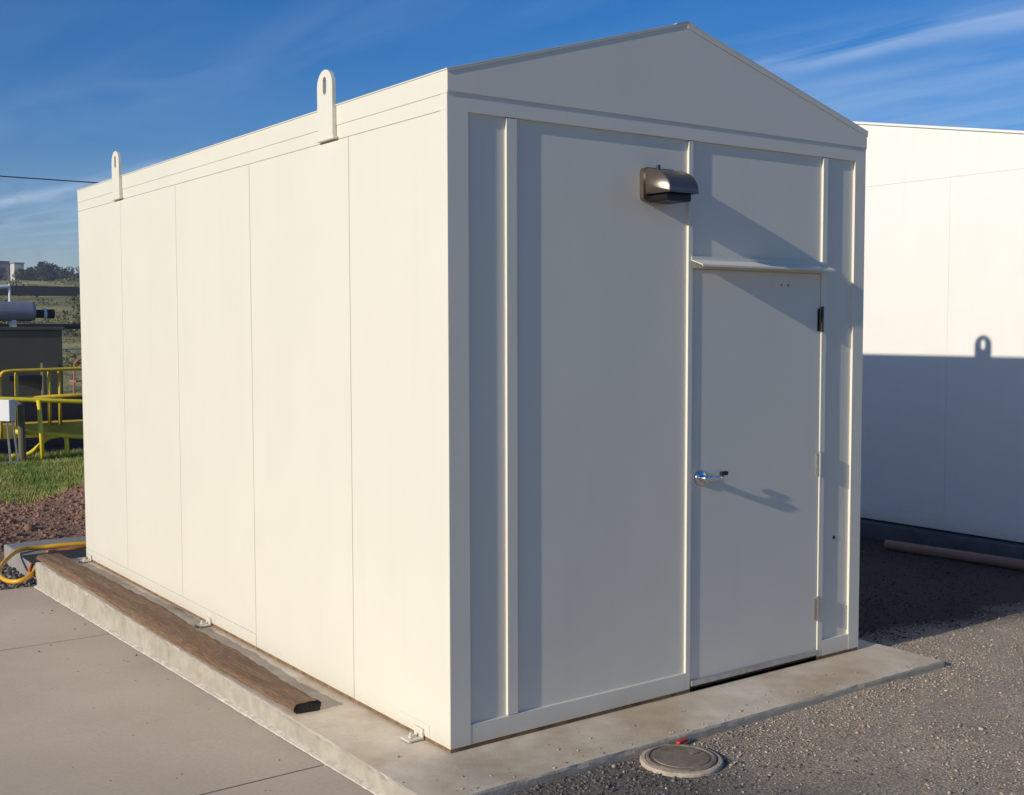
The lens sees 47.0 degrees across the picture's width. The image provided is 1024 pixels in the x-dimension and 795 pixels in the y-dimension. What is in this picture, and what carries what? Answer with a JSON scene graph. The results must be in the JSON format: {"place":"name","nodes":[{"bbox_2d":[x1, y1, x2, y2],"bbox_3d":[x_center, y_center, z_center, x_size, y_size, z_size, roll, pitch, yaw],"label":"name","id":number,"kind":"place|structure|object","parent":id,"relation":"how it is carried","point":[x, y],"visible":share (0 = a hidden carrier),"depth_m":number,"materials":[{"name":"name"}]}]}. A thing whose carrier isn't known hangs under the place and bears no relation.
{"place":"outdoors","nodes":[
{"label":"outdoors","id":0,"kind":"place"},
{"bbox_2d":[0,560,33,589],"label":"dark gravel","id":1,"kind":"structure","parent":0,"point":[10,573],"depth_m":9.17,"materials":[{"name":"grey gravel"}]},
{"bbox_2d":[0,280,81,445],"bbox_3d":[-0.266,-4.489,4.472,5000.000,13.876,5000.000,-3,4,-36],"label":"terrain","id":2,"kind":"structure","parent":0,"point":[59,307],"depth_m":88.99,"materials":[{"name":"green plant"}]},
{"bbox_2d":[0,272,7,280],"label":"tree","id":3,"kind":"object","parent":2,"relation":"on","point":[1,276],"visible":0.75,"depth_m":260.96,"materials":[{"name":"green plant"}]},
{"bbox_2d":[0,261,9,280],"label":"building","id":4,"kind":"structure","parent":2,"relation":"on","point":[4,267],"depth_m":285.07,"materials":[{"name":"grey"}]},
{"bbox_2d":[0,267,5,272],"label":"window","id":5,"kind":"structure","parent":4,"relation":"in","point":[2,269],"depth_m":284.81,"materials":[{"name":"grey glass"}]},
{"bbox_2d":[9,262,23,279],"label":"building","id":6,"kind":"structure","parent":2,"relation":"on","point":[13,266],"depth_m":283.48,"materials":[{"name":"white"}]},
{"bbox_2d":[12,268,38,280],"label":"tree","id":7,"kind":"object","parent":2,"relation":"on","point":[25,276],"visible":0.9,"depth_m":258.49,"materials":[{"name":"green plant"}]},
{"bbox_2d":[0,327,63,395],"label":"equipment container","id":8,"kind":"object","parent":2,"relation":"on","point":[29,347],"visible":0.75,"depth_m":26.64,"materials":[{"name":"grey metal"}]},
{"bbox_2d":[0,284,10,301],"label":"pipe","id":9,"kind":"object","parent":8,"relation":"on","point":[8,286],"visible":0.65,"depth_m":27.52,"materials":[{"name":"white metal"}]},
{"bbox_2d":[0,302,54,326],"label":"storage tank","id":10,"kind":"object","parent":8,"relation":"on","point":[12,313],"visible":1,"depth_m":27.17,"materials":[{"name":"grey metal"}]},
{"bbox_2d":[24,266,39,279],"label":"tree","id":11,"kind":"object","parent":2,"relation":"on","point":[31,269],"visible":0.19,"depth_m":274.31,"materials":[{"name":"green plant"}]},
{"bbox_2d":[0,285,79,297],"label":"dark fence","id":12,"kind":"object","parent":2,"relation":"on","point":[36,290],"visible":0.03,"depth_m":146.97,"materials":[{"name":"grey metal"}]},
{"bbox_2d":[0,324,80,328],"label":"pipe line","id":13,"kind":"object","parent":2,"relation":"on","point":[71,326],"depth_m":42.15,"materials":[{"name":"black metal"}]},
{"bbox_2d":[0,276,81,366],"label":"scrub","id":14,"kind":"object","parent":2,"relation":"on","point":[75,319],"visible":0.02,"depth_m":81.90,"materials":[{"name":"green plant"}]},
{"bbox_2d":[0,437,83,456],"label":"basin","id":15,"kind":"object","parent":2,"relation":"in","point":[59,443],"depth_m":21.20,"materials":[{"name":"metal"}]},
{"bbox_2d":[3,419,82,438],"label":"walkway","id":16,"kind":"structure","parent":2,"relation":"on","point":[70,426],"depth_m":21.43,"materials":[{"name":"yellow metal"}]},
{"bbox_2d":[0,367,82,438],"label":"handrail","id":17,"kind":"object","parent":16,"relation":"attached to","point":[59,395],"visible":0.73,"depth_m":21.23,"materials":[{"name":"yellow metal"}]},
{"bbox_2d":[36,261,53,280],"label":"tree","id":18,"kind":"object","parent":2,"relation":"on","point":[39,264],"visible":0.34,"depth_m":282.26,"materials":[{"name":"green plant"}]},
{"bbox_2d":[33,266,58,281],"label":"tree","id":19,"kind":"object","parent":2,"relation":"on","point":[46,275],"visible":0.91,"depth_m":270.71,"materials":[{"name":"green plant"}]},
{"bbox_2d":[46,263,66,280],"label":"tree","id":20,"kind":"object","parent":2,"relation":"on","point":[55,266],"visible":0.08,"depth_m":291.49,"materials":[{"name":"green plant"}]},
{"bbox_2d":[55,267,75,281],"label":"tree","id":21,"kind":"object","parent":2,"relation":"on","point":[62,273],"visible":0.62,"depth_m":288.74,"materials":[{"name":"green plant"}]},
{"bbox_2d":[62,348,80,349],"bbox_3d":[-10.284,-0.428,27.748,0.842,1.472,0.044,-3,4,-36],"label":"guard frame","id":22,"kind":"object","parent":2,"relation":"on","point":[72,349],"visible":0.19,"depth_m":27.67,"materials":[{"name":"white paint"}]},
{"bbox_2d":[69,357,81,393],"bbox_3d":[-9.444,-0.208,26.329,0.762,1.401,0.500,-3,4,-36],"label":"pipe","id":23,"kind":"object","parent":2,"relation":"on","point":[74,364],"visible":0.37,"depth_m":26.15,"materials":[{"name":"metal"}]},
{"bbox_2d":[74,267,79,278],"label":"tree","id":24,"kind":"object","parent":2,"relation":"on","point":[77,274],"visible":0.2,"depth_m":286.30,"materials":[{"name":"green plant"}]},
{"bbox_2d":[0,394,82,439],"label":"tank wall","id":25,"kind":"structure","parent":0,"point":[71,411],"depth_m":22.57,"materials":[{"name":"metal"}]},
{"bbox_2d":[0,480,85,562],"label":"dirt ground","id":26,"kind":"structure","parent":0,"point":[77,531],"depth_m":11.42,"materials":[{"name":"brown soil"}]},
{"bbox_2d":[4,536,85,583],"bbox_3d":[-2.513,1.337,10.444,3.470,0.270,1.260,-3,4,-36],"label":"concrete pad","id":27,"kind":"object","parent":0,"point":[18,562],"visible":0.12,"depth_m":9.77,"materials":[{"name":"grey concrete"}]},
{"bbox_2d":[28,558,36,577],"bbox_3d":[-3.117,1.286,9.479,1.578,0.120,0.527,-3,4,-36],"label":"hose","id":28,"kind":"object","parent":27,"relation":"on","point":[31,566],"visible":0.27,"depth_m":8.94,"materials":[{"name":"orange rubber"}]},
{"bbox_2d":[0,541,85,583],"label":"hose","id":29,"kind":"object","parent":27,"relation":"on","point":[24,578],"visible":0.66,"depth_m":9.44,"materials":[{"name":"yellow rubber"}]},
{"bbox_2d":[46,545,85,551],"bbox_3d":[-3.213,1.217,9.838,1.307,0.033,0.073,-2,4,-34],"label":"hose","id":30,"kind":"object","parent":27,"relation":"on","point":[59,549],"visible":0.24,"depth_m":9.55,"materials":[{"name":"orange rubber"}]},
{"bbox_2d":[0,175,98,182],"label":"overhead cable","id":31,"kind":"object","parent":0,"point":[49,179],"visible":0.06,"depth_m":41.96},
{"bbox_2d":[0,586,108,650],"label":"pavement","id":32,"kind":"structure","parent":0,"point":[29,613],"depth_m":7.63,"materials":[{"name":"concrete"}]},
{"bbox_2d":[14,610,833,790],"bbox_3d":[-1.046,1.450,6.511,3.631,0.184,6.042,-3,4,-36],"label":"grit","id":33,"kind":"object","parent":32,"relation":"on","point":[301,683],"visible":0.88,"depth_m":5.76,"materials":[{"name":"gravel"}]},
{"bbox_2d":[0,634,323,794],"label":"pavement","id":34,"kind":"structure","parent":0,"point":[50,738],"depth_m":5.40,"materials":[{"name":"concrete"}]},
{"bbox_2d":[204,765,372,794],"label":"pavement","id":35,"kind":"structure","parent":0,"point":[323,780],"depth_m":4.70,"materials":[{"name":"concrete"}]},
{"bbox_2d":[32,584,386,794],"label":"pavement edge joint","id":36,"kind":"object","parent":35,"relation":"attached to","point":[311,753],"visible":0.71,"depth_m":5.75,"materials":[{"name":"grey concrete"}]},
{"bbox_2d":[0,0,1023,275],"label":"sky","id":37,"kind":"structure","parent":0,"point":[151,82],"materials":[{"name":"blue"}]},
{"bbox_2d":[21,536,1023,794],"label":"gravel yard","id":38,"kind":"structure","parent":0,"point":[905,780],"depth_m":5.29,"materials":[{"name":"grey gravel"}]},
{"bbox_2d":[35,557,944,794],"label":"concrete slab","id":39,"kind":"structure","parent":38,"relation":"on","point":[366,745],"depth_m":5.30,"materials":[{"name":"grey concrete"}]},
{"bbox_2d":[37,553,321,713],"bbox_3d":[-2.198,1.301,7.133,0.222,0.053,4.398,-3,4,-36],"label":"timber plank","id":40,"kind":"object","parent":39,"relation":"on","point":[164,622],"visible":1,"depth_m":6.50,"materials":[{"name":"brown wood"}]},
{"bbox_2d":[77,21,867,752],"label":"equipment shed","id":41,"kind":"structure","parent":39,"relation":"on","point":[463,407],"depth_m":5.51,"materials":[{"name":"paint"}]},
{"bbox_2d":[640,165,698,203],"bbox_3d":[0.710,-0.962,5.289,0.234,0.166,0.184,-3,4,-36],"label":"wall lamp","id":42,"kind":"object","parent":41,"relation":"attached to","point":[658,184],"visible":1,"depth_m":5.24,"materials":[{"name":"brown metal"}]},
{"bbox_2d":[690,269,823,686],"bbox_3d":[1.231,0.374,5.836,0.927,1.987,0.096,-3,4,-36],"label":"door","id":43,"kind":"structure","parent":41,"relation":"in","point":[756,335],"depth_m":5.83,"materials":[{"name":"paint"}]},
{"bbox_2d":[640,744,722,777],"bbox_3d":[0.697,1.522,4.844,0.340,0.097,0.340,-3,4,-36],"label":"utility cover","id":44,"kind":"object","parent":38,"relation":"on","point":[680,760],"visible":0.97,"depth_m":4.80,"materials":[{"name":"concrete"}]},
{"bbox_2d":[676,737,687,743],"bbox_3d":[0.728,1.471,5.032,0.022,0.017,0.070,3,5,43],"label":"plastic tag","id":45,"kind":"object","parent":38,"relation":"on","point":[683,740],"visible":1,"depth_m":5.02,"materials":[{"name":"red plastic"}]},
{"bbox_2d":[860,519,1023,559],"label":"building footing","id":46,"kind":"object","parent":38,"relation":"on","point":[884,531],"depth_m":10.03,"materials":[{"name":"concrete"}]},
{"bbox_2d":[884,540,1023,570],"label":"ground pipe","id":47,"kind":"object","parent":38,"relation":"on","point":[980,558],"visible":1,"depth_m":9.48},
{"bbox_2d":[436,659,917,790],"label":"spilled gravel","id":48,"kind":"structure","parent":0,"point":[670,732],"depth_m":5.08,"materials":[{"name":"grey gravel"}]},
{"bbox_2d":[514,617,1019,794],"bbox_3d":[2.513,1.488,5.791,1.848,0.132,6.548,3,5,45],"label":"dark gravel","id":49,"kind":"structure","parent":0,"point":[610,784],"depth_m":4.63,"materials":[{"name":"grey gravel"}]},
{"bbox_2d":[852,121,1023,544],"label":"white building","id":50,"kind":"structure","parent":0,"point":[942,441],"depth_m":10.02,"materials":[{"name":"metal"}]},
{"bbox_2d":[858,538,1023,642],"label":"dark gravel","id":51,"kind":"structure","parent":0,"point":[907,602],"depth_m":8.10,"materials":[{"name":"black gravel"}]},
{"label":"lawn","id":52,"kind":"structure","parent":0,"visible":0},
{"bbox_2d":[17,402,26,460],"bbox_3d":[-6.726,0.503,16.144,0.110,0.891,0.100,-3,4,-36],"label":"bollard post","id":53,"kind":"object","parent":52,"relation":"on","point":[21,430],"visible":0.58,"depth_m":16.10,"materials":[{"name":"grey metal"}]},
{"bbox_2d":[0,397,83,460],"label":"handrail","id":54,"kind":"object","parent":52,"relation":"on","point":[40,433],"visible":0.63,"depth_m":16.29,"materials":[{"name":"yellow metal"}]},
{"bbox_2d":[0,447,84,504],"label":"grass","id":55,"kind":"structure","parent":52,"relation":"on","point":[32,472],"depth_m":14.53,"materials":[{"name":"green plant"}]},
{"bbox_3d":[-6.930,0.947,15.849,0.540,0.140,0.500,-3,4,-36],"label":"foot pad","id":56,"kind":"object","parent":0,"visible":0},
{"bbox_2d":[0,399,18,461],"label":"control box","id":57,"kind":"object","parent":56,"relation":"on","point":[8,407],"visible":0.86,"depth_m":15.81,"materials":[{"name":"white paint"}]}
]}

